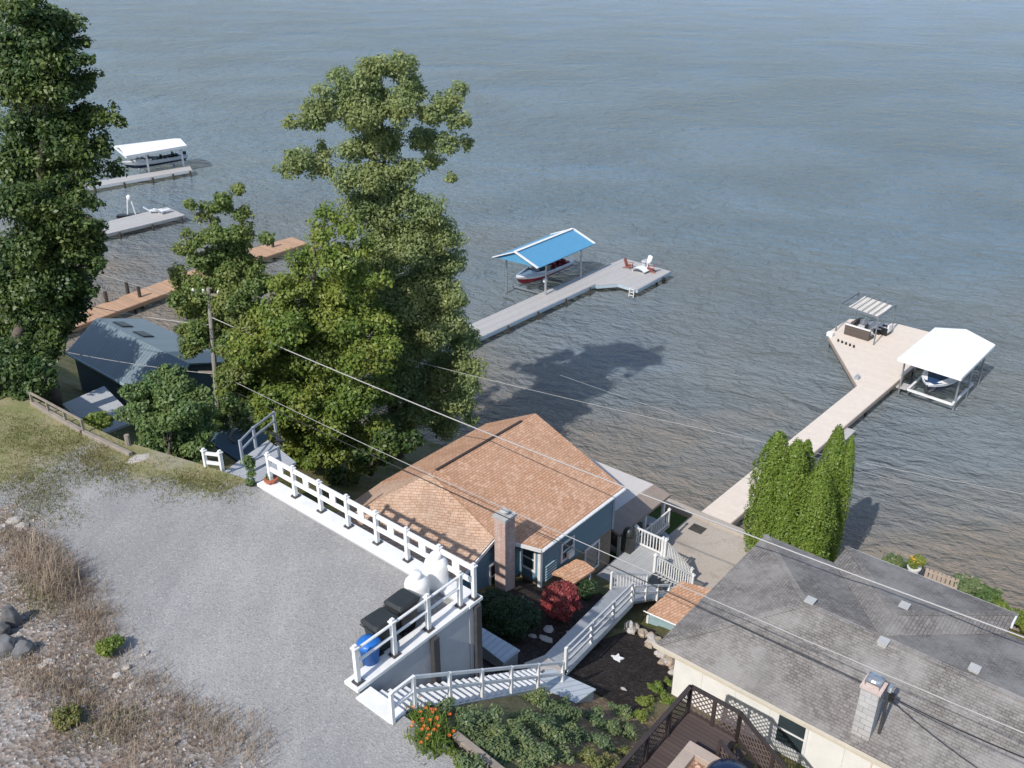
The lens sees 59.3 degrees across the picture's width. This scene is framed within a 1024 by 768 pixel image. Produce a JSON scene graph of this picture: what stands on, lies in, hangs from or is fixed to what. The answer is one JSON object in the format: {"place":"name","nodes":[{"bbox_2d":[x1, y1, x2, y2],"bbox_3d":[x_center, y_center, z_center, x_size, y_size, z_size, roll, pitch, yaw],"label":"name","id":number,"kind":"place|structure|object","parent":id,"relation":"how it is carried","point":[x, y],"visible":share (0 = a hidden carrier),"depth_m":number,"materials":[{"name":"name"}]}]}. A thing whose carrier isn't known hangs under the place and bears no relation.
{"place":"outdoors","nodes":[
{"label":"outdoors","id":0,"kind":"place"},
{"bbox_2d":[0,407,256,756],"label":"dry grass","id":1,"kind":"structure","parent":0,"point":[87,464],"depth_m":32.11,"materials":[{"name":"plant"}]},
{"bbox_2d":[0,389,476,767],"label":"gravel lot","id":2,"kind":"structure","parent":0,"point":[263,600],"depth_m":25.66,"materials":[{"name":"gravel"}]},
{"bbox_2d":[0,634,16,657],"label":"boulder","id":3,"kind":"object","parent":2,"relation":"on","point":[7,643],"visible":0.83,"depth_m":23.98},
{"bbox_2d":[1,605,21,628],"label":"boulder","id":4,"kind":"object","parent":2,"relation":"on","point":[10,616],"visible":0.67,"depth_m":24.85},
{"bbox_2d":[12,640,36,659],"bbox_3d":[-13.002,7.113,23.993,0.497,0.529,0.541,0,26,0],"label":"boulder","id":5,"kind":"object","parent":2,"relation":"on","point":[22,648],"visible":0.88,"depth_m":23.82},
{"bbox_2d":[6,527,102,604],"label":"tall dry weeds","id":6,"kind":"object","parent":2,"relation":"on","point":[49,566],"visible":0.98,"depth_m":26.78,"materials":[{"name":"plant"}]},
{"bbox_2d":[51,703,83,732],"bbox_3d":[-10.820,8.091,21.884,0.737,0.436,0.696,-15,30,-27],"label":"green bush","id":7,"kind":"object","parent":2,"relation":"on","point":[69,716],"visible":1,"depth_m":21.78,"materials":[{"name":"green plant"}]},
{"bbox_2d":[94,633,124,656],"bbox_3d":[-10.864,7.048,24.268,0.742,0.529,0.810,15,30,27],"label":"green bush","id":8,"kind":"object","parent":2,"relation":"on","point":[107,646],"visible":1,"depth_m":24.08,"materials":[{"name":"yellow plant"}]},
{"bbox_2d":[0,501,262,767],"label":"loose stones","id":9,"kind":"object","parent":2,"relation":"on","point":[51,709],"visible":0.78,"depth_m":23.39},
{"bbox_2d":[0,496,297,767],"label":"dry weeds","id":10,"kind":"object","parent":2,"relation":"on","point":[7,536],"visible":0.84,"depth_m":23.13,"materials":[{"name":"plant"}]},
{"bbox_2d":[356,633,381,666],"bbox_3d":[-3.744,7.063,23.690,0.660,0.910,0.660,0,26,0],"label":"recycling bin","id":11,"kind":"object","parent":2,"relation":"on","point":[372,659],"visible":0.76,"depth_m":23.48,"materials":[{"name":"blue plastic"}]},
{"bbox_2d":[359,607,398,656],"bbox_3d":[-3.552,6.716,24.211,0.700,1.110,0.870,22,34,38],"label":"rubbish bin","id":12,"kind":"object","parent":2,"relation":"on","point":[374,622],"visible":0.6,"depth_m":23.95,"materials":[{"name":"grey plastic"}]},
{"bbox_2d":[383,588,419,637],"bbox_3d":[-3.037,6.367,24.921,0.700,1.110,0.870,19,32,34],"label":"rubbish bin","id":13,"kind":"object","parent":2,"relation":"on","point":[400,602],"visible":0.83,"depth_m":24.66,"materials":[{"name":"black plastic"}]},
{"bbox_2d":[404,569,429,612],"bbox_3d":[-2.717,5.881,25.736,0.720,1.260,0.720,0,26,0],"label":"propane tank","id":14,"kind":"object","parent":2,"relation":"on","point":[416,581],"visible":0.71,"depth_m":25.42,"materials":[{"name":"white metal"}]},
{"bbox_2d":[424,550,448,592],"bbox_3d":[-2.235,5.484,26.540,0.720,1.260,0.720,0,26,0],"label":"propane tank","id":15,"kind":"object","parent":2,"relation":"on","point":[436,572],"visible":0.87,"depth_m":26.25,"materials":[{"name":"white metal"}]},
{"bbox_2d":[0,0,1023,611],"bbox_3d":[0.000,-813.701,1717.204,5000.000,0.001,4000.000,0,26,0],"label":"lake water","id":16,"kind":"structure","parent":0,"point":[770,184],"depth_m":118.77,"materials":[{"name":"liquid"}]},
{"bbox_2d":[0,207,185,262],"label":"boat dock","id":17,"kind":"object","parent":16,"relation":"in","point":[119,226],"visible":0.33,"depth_m":104.29,"materials":[{"name":"wood"}]},
{"bbox_2d":[83,166,191,193],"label":"boat dock","id":18,"kind":"object","parent":16,"relation":"in","point":[152,176],"visible":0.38,"depth_m":123.46,"materials":[{"name":"white paint"}]},
{"bbox_2d":[114,138,186,172],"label":"boat lift","id":19,"kind":"object","parent":16,"relation":"in","point":[136,150],"visible":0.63,"depth_m":126.84,"materials":[{"name":"white fabric"}]},
{"bbox_2d":[121,151,187,168],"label":"motorboat","id":20,"kind":"object","parent":19,"relation":"on","point":[140,162],"visible":0.9,"depth_m":128.24,"materials":[{"name":"grey plastic"}]},
{"bbox_2d":[61,237,306,335],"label":"boat dock","id":21,"kind":"object","parent":16,"relation":"in","point":[135,300],"visible":0.3,"depth_m":82.44,"materials":[{"name":"wood"}]},
{"bbox_2d":[354,258,670,379],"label":"boat dock","id":22,"kind":"object","parent":16,"relation":"in","point":[617,274],"visible":0.55,"depth_m":83.94,"materials":[{"name":"white paint"}]},
{"bbox_2d":[492,228,594,294],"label":"boat lift","id":23,"kind":"object","parent":16,"relation":"in","point":[545,251],"visible":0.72,"depth_m":83.35,"materials":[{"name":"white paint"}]},
{"bbox_2d":[516,258,573,283],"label":"motorboat","id":24,"kind":"object","parent":23,"relation":"on","point":[530,274],"visible":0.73,"depth_m":86.06,"materials":[{"name":"grey plastic"}]},
{"bbox_2d":[702,319,928,524],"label":"boat dock","id":25,"kind":"object","parent":16,"relation":"in","point":[877,366],"visible":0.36,"depth_m":66.00,"materials":[{"name":"wood"}]},
{"bbox_2d":[844,317,873,340],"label":"wicker sofa","id":26,"kind":"object","parent":25,"relation":"on","point":[852,329],"visible":0.94,"depth_m":73.25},
{"bbox_2d":[835,292,896,344],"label":"pergola","id":27,"kind":"object","parent":25,"relation":"on","point":[864,308],"visible":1,"depth_m":73.50,"materials":[{"name":"white"}]},
{"bbox_2d":[897,327,994,411],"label":"boat lift","id":28,"kind":"object","parent":16,"relation":"in","point":[959,355],"visible":0.77,"depth_m":64.87,"materials":[{"name":"white fabric"}]},
{"bbox_2d":[922,370,957,391],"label":"motorboat","id":29,"kind":"object","parent":28,"relation":"on","point":[933,382],"visible":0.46,"depth_m":63.69,"materials":[{"name":"white plastic"}]},
{"bbox_2d":[5,349,1023,767],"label":"ground","id":30,"kind":"structure","parent":0,"point":[69,383],"depth_m":45.26,"materials":[{"name":"plant"}]},
{"bbox_2d":[0,348,58,401],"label":"leafy bush","id":31,"kind":"object","parent":30,"relation":"on","point":[35,382],"visible":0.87,"depth_m":37.53,"materials":[{"name":"green plant"}]},
{"bbox_2d":[0,177,108,400],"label":"shade tree","id":32,"kind":"object","parent":30,"relation":"on","point":[48,293],"visible":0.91,"depth_m":42.75,"materials":[{"name":"green plant"}]},
{"bbox_2d":[30,401,81,433],"bbox_3d":[-18.280,1.412,36.455,3.989,0.510,0.480,19,32,34],"label":"timber edging","id":33,"kind":"object","parent":30,"relation":"on","point":[57,417],"visible":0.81,"depth_m":36.15,"materials":[{"name":"brown wood"}]},
{"bbox_2d":[0,0,128,411],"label":"shade tree","id":34,"kind":"object","parent":30,"relation":"on","point":[57,150],"visible":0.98,"depth_m":42.01,"materials":[{"name":"green plant"}]},
{"bbox_2d":[62,386,130,433],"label":"cottage deck","id":35,"kind":"structure","parent":30,"relation":"on","point":[99,400],"depth_m":48.94,"materials":[{"name":"wood"}]},
{"bbox_2d":[81,410,114,430],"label":"weed clump","id":36,"kind":"object","parent":30,"relation":"on","point":[101,419],"visible":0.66,"depth_m":36.62,"materials":[{"name":"green plant"}]},
{"bbox_2d":[82,430,132,456],"bbox_3d":[-15.368,2.361,34.532,3.013,0.510,0.478,17,31,30],"label":"timber edging","id":37,"kind":"object","parent":30,"relation":"on","point":[110,444],"visible":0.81,"depth_m":34.23,"materials":[{"name":"brown wood"}]},
{"bbox_2d":[66,318,224,406],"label":"blue cottage","id":38,"kind":"structure","parent":30,"relation":"on","point":[140,341],"depth_m":56.60,"materials":[{"name":"grey metal"}]},
{"bbox_2d":[113,363,219,462],"bbox_3d":[-13.542,1.421,36.011,3.802,4.816,3.038,12,29,23],"label":"leafy bush","id":39,"kind":"object","parent":30,"relation":"on","point":[169,411],"visible":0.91,"depth_m":35.19,"materials":[{"name":"green plant"}]},
{"bbox_2d":[191,287,224,457],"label":"utility pole","id":40,"kind":"object","parent":30,"relation":"on","point":[212,337],"visible":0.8,"depth_m":46.19,"materials":[{"name":"brown wood"}]},
{"bbox_2d":[223,386,886,693],"bbox_3d":[-2.443,4.397,36.575,35.322,1.696,0.036,22,33,37],"label":"power cable","id":41,"kind":"object","parent":40,"relation":"attached to","point":[582,552],"visible":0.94,"depth_m":32.06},
{"bbox_2d":[212,317,1023,637],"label":"power cable","id":42,"kind":"object","parent":40,"relation":"attached to","point":[666,503],"visible":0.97,"depth_m":33.90,"materials":[{"name":"metal"}]},
{"bbox_2d":[235,382,1023,733],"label":"power cable","id":43,"kind":"object","parent":40,"relation":"attached to","point":[685,588],"visible":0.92,"depth_m":26.44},
{"bbox_2d":[166,182,276,424],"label":"shade tree","id":44,"kind":"object","parent":30,"relation":"on","point":[229,267],"visible":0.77,"depth_m":45.10,"materials":[{"name":"green plant"}]},
{"bbox_2d":[210,417,267,461],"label":"entry deck","id":45,"kind":"structure","parent":30,"relation":"on","point":[226,446],"depth_m":39.62,"materials":[{"name":"blue"}]},
{"bbox_2d":[211,391,260,443],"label":"leafy bush","id":46,"kind":"object","parent":45,"relation":"on","point":[235,409],"visible":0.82,"depth_m":40.13,"materials":[{"name":"green plant"}]},
{"bbox_2d":[225,440,295,482],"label":"entry walkway","id":47,"kind":"structure","parent":30,"relation":"on","point":[237,468],"depth_m":34.03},
{"bbox_2d":[238,411,277,461],"bbox_3d":[-9.990,2.036,35.371,0.200,1.450,3.358,3,26,7],"label":"side railing","id":48,"kind":"object","parent":47,"relation":"on","point":[254,434],"visible":0.95,"depth_m":35.19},
{"bbox_2d":[212,200,417,477],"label":"shade tree","id":49,"kind":"object","parent":30,"relation":"on","point":[339,326],"visible":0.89,"depth_m":45.29,"materials":[{"name":"green plant"}]},
{"bbox_2d":[257,480,482,677],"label":"retaining wall","id":50,"kind":"structure","parent":30,"relation":"on","point":[384,551],"depth_m":28.69,"materials":[{"name":"white paint"}]},
{"bbox_2d":[264,451,479,601],"bbox_3d":[-4.772,4.273,28.553,9.840,1.230,0.240,20,33,35],"label":"deck railing","id":51,"kind":"object","parent":50,"relation":"on","point":[457,562],"visible":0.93,"depth_m":28.31,"materials":[{"name":"white paint"}]},
{"bbox_2d":[321,426,426,486],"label":"shrub","id":52,"kind":"object","parent":30,"relation":"on","point":[388,443],"visible":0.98,"depth_m":46.44,"materials":[{"name":"green plant"}]},
{"bbox_2d":[272,48,488,457],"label":"shade tree","id":53,"kind":"object","parent":30,"relation":"on","point":[421,302],"visible":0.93,"depth_m":46.75,"materials":[{"name":"green plant"}]},
{"bbox_2d":[344,599,482,692],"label":"retaining wall","id":54,"kind":"structure","parent":30,"relation":"on","point":[443,645],"depth_m":25.06,"materials":[{"name":"white paint"}]},
{"bbox_2d":[350,570,465,686],"bbox_3d":[-2.715,6.455,24.175,0.240,1.230,4.090,20,33,35],"label":"pipe railing","id":55,"kind":"object","parent":54,"relation":"on","point":[394,653],"visible":1,"depth_m":23.92,"materials":[{"name":"metal"}]},
{"bbox_2d":[404,712,452,765],"bbox_3d":[-2.018,8.402,21.592,1.056,0.544,1.651,-10,28,-19],"label":"daylily","id":56,"kind":"object","parent":30,"relation":"on","point":[426,734],"visible":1,"depth_m":21.52,"materials":[{"name":"green plant"}]},
{"bbox_2d":[407,706,466,742],"bbox_3d":[-1.930,8.430,22.247,1.186,0.601,1.369,-14,30,-26],"label":"daylily","id":57,"kind":"object","parent":30,"relation":"on","point":[445,728],"visible":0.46,"depth_m":22.32,"materials":[{"name":"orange plant"}]},
{"bbox_2d":[356,668,552,723],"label":"garden staircase","id":58,"kind":"structure","parent":30,"relation":"on","point":[373,700],"depth_m":24.84,"materials":[{"name":"white paint"}]},
{"bbox_2d":[388,661,564,724],"bbox_3d":[-0.660,8.546,25.249,0.090,5.130,7.140,20,33,35],"label":"stair railing","id":59,"kind":"object","parent":58,"relation":"on","point":[449,686],"visible":0.91,"depth_m":24.23,"materials":[{"name":"white paint"}]},
{"bbox_2d":[425,695,516,750],"bbox_3d":[-0.930,9.117,25.034,2.537,3.441,5.325,3,26,5],"label":"juniper","id":60,"kind":"object","parent":30,"relation":"on","point":[481,727],"visible":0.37,"depth_m":23.08,"materials":[{"name":"green plant"}]},
{"bbox_2d":[452,731,504,767],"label":"timber edging","id":61,"kind":"object","parent":30,"relation":"on","point":[461,741],"visible":0.79,"depth_m":21.71,"materials":[{"name":"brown wood"}]},
{"bbox_2d":[482,628,519,670],"bbox_3d":[-0.754,9.160,31.117,2.015,0.963,0.819,21,33,36],"label":"ribbed cover","id":62,"kind":"object","parent":30,"relation":"on","point":[498,651],"visible":0.57,"depth_m":30.68,"materials":[{"name":"metal"}]},
{"bbox_2d":[336,413,670,591],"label":"brown roofed house","id":63,"kind":"structure","parent":30,"relation":"on","point":[501,552],"depth_m":38.75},
{"bbox_2d":[521,548,535,572],"bbox_3d":[0.693,7.325,37.929,0.800,1.200,0.060,20,33,35],"label":"window","id":64,"kind":"structure","parent":63,"relation":"in","point":[528,557],"depth_m":37.97,"materials":[{"name":"white paint"}]},
{"bbox_2d":[552,559,594,584],"bbox_3d":[2.664,8.895,39.098,1.863,2.250,0.843,-18,32,-33],"label":"side porch","id":65,"kind":"object","parent":63,"relation":"part of","point":[575,571],"visible":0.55,"depth_m":38.67,"materials":[{"name":"brown"}]},
{"bbox_2d":[584,539,599,568],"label":"window","id":66,"kind":"structure","parent":63,"relation":"in","point":[593,552],"depth_m":41.06,"materials":[{"name":"glass"}]},
{"bbox_2d":[452,735,574,767],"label":"juniper","id":67,"kind":"object","parent":30,"relation":"on","point":[507,751],"visible":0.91,"depth_m":22.08,"materials":[{"name":"green plant"}]},
{"bbox_2d":[503,685,582,750],"bbox_3d":[0.651,9.561,26.402,2.830,4.612,6.616,0,26,0],"label":"juniper","id":68,"kind":"object","parent":30,"relation":"on","point":[548,729],"visible":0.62,"depth_m":24.37,"materials":[{"name":"green plant"}]},
{"bbox_2d":[512,693,678,767],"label":"ground litter","id":69,"kind":"object","parent":30,"relation":"on","point":[643,728],"visible":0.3,"depth_m":26.26,"materials":[{"name":"plant"}]},
{"bbox_2d":[540,668,595,703],"bbox_3d":[1.622,9.900,28.705,1.843,1.156,1.028,12,29,23],"label":"ribbed cover","id":70,"kind":"object","parent":69,"relation":"on","point":[576,691],"visible":0.57,"depth_m":28.52,"materials":[{"name":"metal"}]},
{"bbox_2d":[572,745,634,767],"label":"juniper","id":71,"kind":"object","parent":30,"relation":"on","point":[604,759],"visible":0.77,"depth_m":23.37,"materials":[{"name":"green plant"}]},
{"bbox_2d":[572,701,637,752],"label":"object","id":72,"kind":"object","parent":30,"relation":"on","point":[595,716],"visible":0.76,"depth_m":26.62,"materials":[{"name":"green plant"}]},
{"bbox_2d":[545,582,665,674],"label":"ramp","id":73,"kind":"structure","parent":30,"relation":"on","point":[555,652],"depth_m":34.68,"materials":[{"name":"white paint"}]},
{"bbox_2d":[564,582,634,669],"bbox_3d":[3.428,8.965,33.968,0.123,3.864,7.799,12,29,22],"label":"ramp railing","id":74,"kind":"object","parent":73,"relation":"on","point":[592,627],"visible":0.98,"depth_m":33.03,"materials":[{"name":"white paint"}]},
{"bbox_2d":[610,571,648,589],"bbox_3d":[5.149,8.639,39.429,2.461,2.217,0.104,-21,33,-36],"label":"cross railing","id":75,"kind":"object","parent":73,"relation":"on","point":[623,573],"visible":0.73,"depth_m":39.11,"materials":[{"name":"white paint"}]},
{"bbox_2d":[632,584,670,602],"bbox_3d":[6.027,9.018,38.828,2.697,2.268,0.099,-23,35,-39],"label":"landing railing","id":76,"kind":"object","parent":73,"relation":"on","point":[646,592],"visible":0.88,"depth_m":38.54,"materials":[{"name":"white paint"}]},
{"bbox_2d":[565,624,672,712],"bbox_3d":[4.541,10.193,32.902,3.621,3.324,7.374,17,31,31],"label":"mulch bed","id":77,"kind":"object","parent":30,"relation":"on","point":[607,676],"visible":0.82,"depth_m":31.92,"materials":[{"name":"soil"}]},
{"bbox_2d":[631,676,674,723],"bbox_3d":[4.785,10.579,30.125,1.142,1.712,3.818,13,29,25],"label":"juniper","id":78,"kind":"object","parent":77,"relation":"on","point":[640,715],"visible":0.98,"depth_m":30.11,"materials":[{"name":"green plant"}]},
{"bbox_2d":[597,515,669,590],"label":"side deck","id":79,"kind":"structure","parent":30,"relation":"on","point":[641,556],"depth_m":42.56,"materials":[{"name":"white paint"}]},
{"bbox_2d":[620,526,635,553],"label":"covered grill","id":80,"kind":"object","parent":79,"relation":"on","point":[628,538],"visible":1,"depth_m":42.92,"materials":[{"name":"fabric"}]},
{"bbox_2d":[634,524,664,555],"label":"balustrade","id":81,"kind":"object","parent":79,"relation":"on","point":[636,526],"visible":0.97,"depth_m":43.22,"materials":[{"name":"white paint"}]},
{"bbox_2d":[653,553,695,583],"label":"balustrade","id":82,"kind":"object","parent":79,"relation":"on","point":[655,566],"visible":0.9,"depth_m":42.22,"materials":[{"name":"white paint"}]},
{"bbox_2d":[644,581,710,629],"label":"shed","id":83,"kind":"structure","parent":30,"relation":"on","point":[669,611],"depth_m":37.78,"materials":[{"name":"brown"}]},
{"bbox_2d":[641,713,735,767],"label":"dark deck","id":84,"kind":"structure","parent":30,"relation":"on","point":[696,730],"depth_m":25.07,"materials":[{"name":"brown wood"}]},
{"bbox_2d":[615,685,691,767],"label":"lattice railing","id":85,"kind":"object","parent":84,"relation":"on","point":[666,716],"visible":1,"depth_m":24.52,"materials":[{"name":"brown wood"}]},
{"bbox_2d":[686,684,741,737],"bbox_3d":[5.678,9.281,25.348,1.650,1.125,0.130,20,33,35],"label":"lattice railing","id":86,"kind":"object","parent":84,"relation":"on","point":[721,703],"visible":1,"depth_m":25.30,"materials":[{"name":"brown wood"}]},
{"bbox_2d":[707,758,747,767],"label":"kettle grill","id":87,"kind":"object","parent":84,"relation":"on","point":[724,763],"visible":1,"depth_m":23.36,"materials":[{"name":"blue metal"}]},
{"bbox_2d":[734,711,787,767],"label":"lattice railing","id":88,"kind":"object","parent":84,"relation":"on","point":[775,757],"visible":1,"depth_m":24.68,"materials":[{"name":"brown wood"}]},
{"bbox_2d":[667,741,720,767],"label":"planter box","id":89,"kind":"object","parent":30,"relation":"on","point":[691,754],"visible":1,"depth_m":23.91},
{"bbox_2d":[660,498,748,536],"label":"seawall","id":90,"kind":"object","parent":30,"relation":"on","point":[684,507],"visible":0.04,"depth_m":50.01,"materials":[{"name":"concrete"}]},
{"bbox_2d":[742,429,790,551],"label":"thuja tree","id":91,"kind":"object","parent":30,"relation":"on","point":[761,488],"visible":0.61,"depth_m":44.84,"materials":[{"name":"green plant"}]},
{"bbox_2d":[763,437,809,544],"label":"thuja tree","id":92,"kind":"object","parent":30,"relation":"on","point":[792,477],"visible":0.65,"depth_m":43.43,"materials":[{"name":"green plant"}]},
{"bbox_2d":[783,461,838,560],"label":"thuja tree","id":93,"kind":"object","parent":30,"relation":"on","point":[812,526],"visible":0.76,"depth_m":42.10,"materials":[{"name":"green plant"}]},
{"bbox_2d":[813,424,846,557],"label":"thuja tree","id":94,"kind":"object","parent":30,"relation":"on","point":[835,455],"visible":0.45,"depth_m":42.79,"materials":[{"name":"green plant"}]},
{"bbox_2d":[653,534,1023,767],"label":"grey roofed house","id":95,"kind":"structure","parent":30,"relation":"on","point":[805,711],"depth_m":28.78,"materials":[{"name":"grey"}]},
{"bbox_2d":[772,713,808,757],"bbox_3d":[8.709,10.931,28.133,1.050,1.350,0.060,20,33,35],"label":"window","id":96,"kind":"structure","parent":95,"relation":"in","point":[788,734],"depth_m":28.17,"materials":[{"name":"glass"}]},
{"bbox_2d":[828,435,855,562],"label":"thuja tree","id":97,"kind":"object","parent":30,"relation":"on","point":[849,464],"visible":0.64,"depth_m":43.57,"materials":[{"name":"green plant"}]},
{"bbox_2d":[949,573,985,594],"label":"garden shrub","id":98,"kind":"object","parent":30,"relation":"on","point":[968,586],"visible":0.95,"depth_m":43.77,"materials":[{"name":"green plant"}]},
{"bbox_2d":[972,583,1002,604],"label":"garden shrub","id":99,"kind":"object","parent":30,"relation":"on","point":[990,595],"visible":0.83,"depth_m":43.18,"materials":[{"name":"green plant"}]},
{"bbox_2d":[1012,624,1023,633],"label":"seawall","id":100,"kind":"object","parent":30,"relation":"on","point":[1016,627],"depth_m":42.69,"materials":[{"name":"brown stone"}]},
{"bbox_2d":[482,580,603,675],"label":"garden soil","id":101,"kind":"structure","parent":0,"point":[529,648],"depth_m":34.53,"materials":[{"name":"soil"}]},
{"bbox_2d":[477,587,512,621],"bbox_3d":[-0.718,8.468,34.369,1.524,1.196,1.820,0,26,0],"label":"yew shrub","id":102,"kind":"object","parent":101,"relation":"on","point":[489,595],"visible":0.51,"depth_m":34.19,"materials":[{"name":"green plant"}]},
{"bbox_2d":[484,595,541,642],"bbox_3d":[0.036,8.673,33.549,2.180,1.430,2.181,0,26,0],"label":"yew shrub","id":103,"kind":"object","parent":101,"relation":"on","point":[512,617],"visible":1,"depth_m":33.11,"materials":[{"name":"green plant"}]},
{"bbox_2d":[540,580,582,622],"bbox_3d":[1.926,8.536,35.220,1.688,1.733,1.811,0,26,0],"label":"crimson bush","id":104,"kind":"object","parent":101,"relation":"on","point":[559,600],"visible":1,"depth_m":34.66,"materials":[{"name":"red plant"}]},
{"bbox_2d":[577,579,598,601],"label":"dark shrub","id":105,"kind":"object","parent":101,"relation":"on","point":[587,590],"visible":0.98,"depth_m":38.27,"materials":[{"name":"green plant"}]},
{"bbox_2d":[609,506,687,563],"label":"lawn","id":106,"kind":"structure","parent":0,"point":[676,520],"depth_m":49.93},
{"bbox_2d":[648,516,749,593],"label":"concrete patio","id":107,"kind":"structure","parent":0,"point":[712,555],"depth_m":47.34,"materials":[{"name":"concrete"}]},
{"bbox_2d":[663,538,693,580],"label":"balustrade","id":108,"kind":"object","parent":107,"relation":"on","point":[674,553],"visible":0.86,"depth_m":43.40,"materials":[{"name":"white paint"}]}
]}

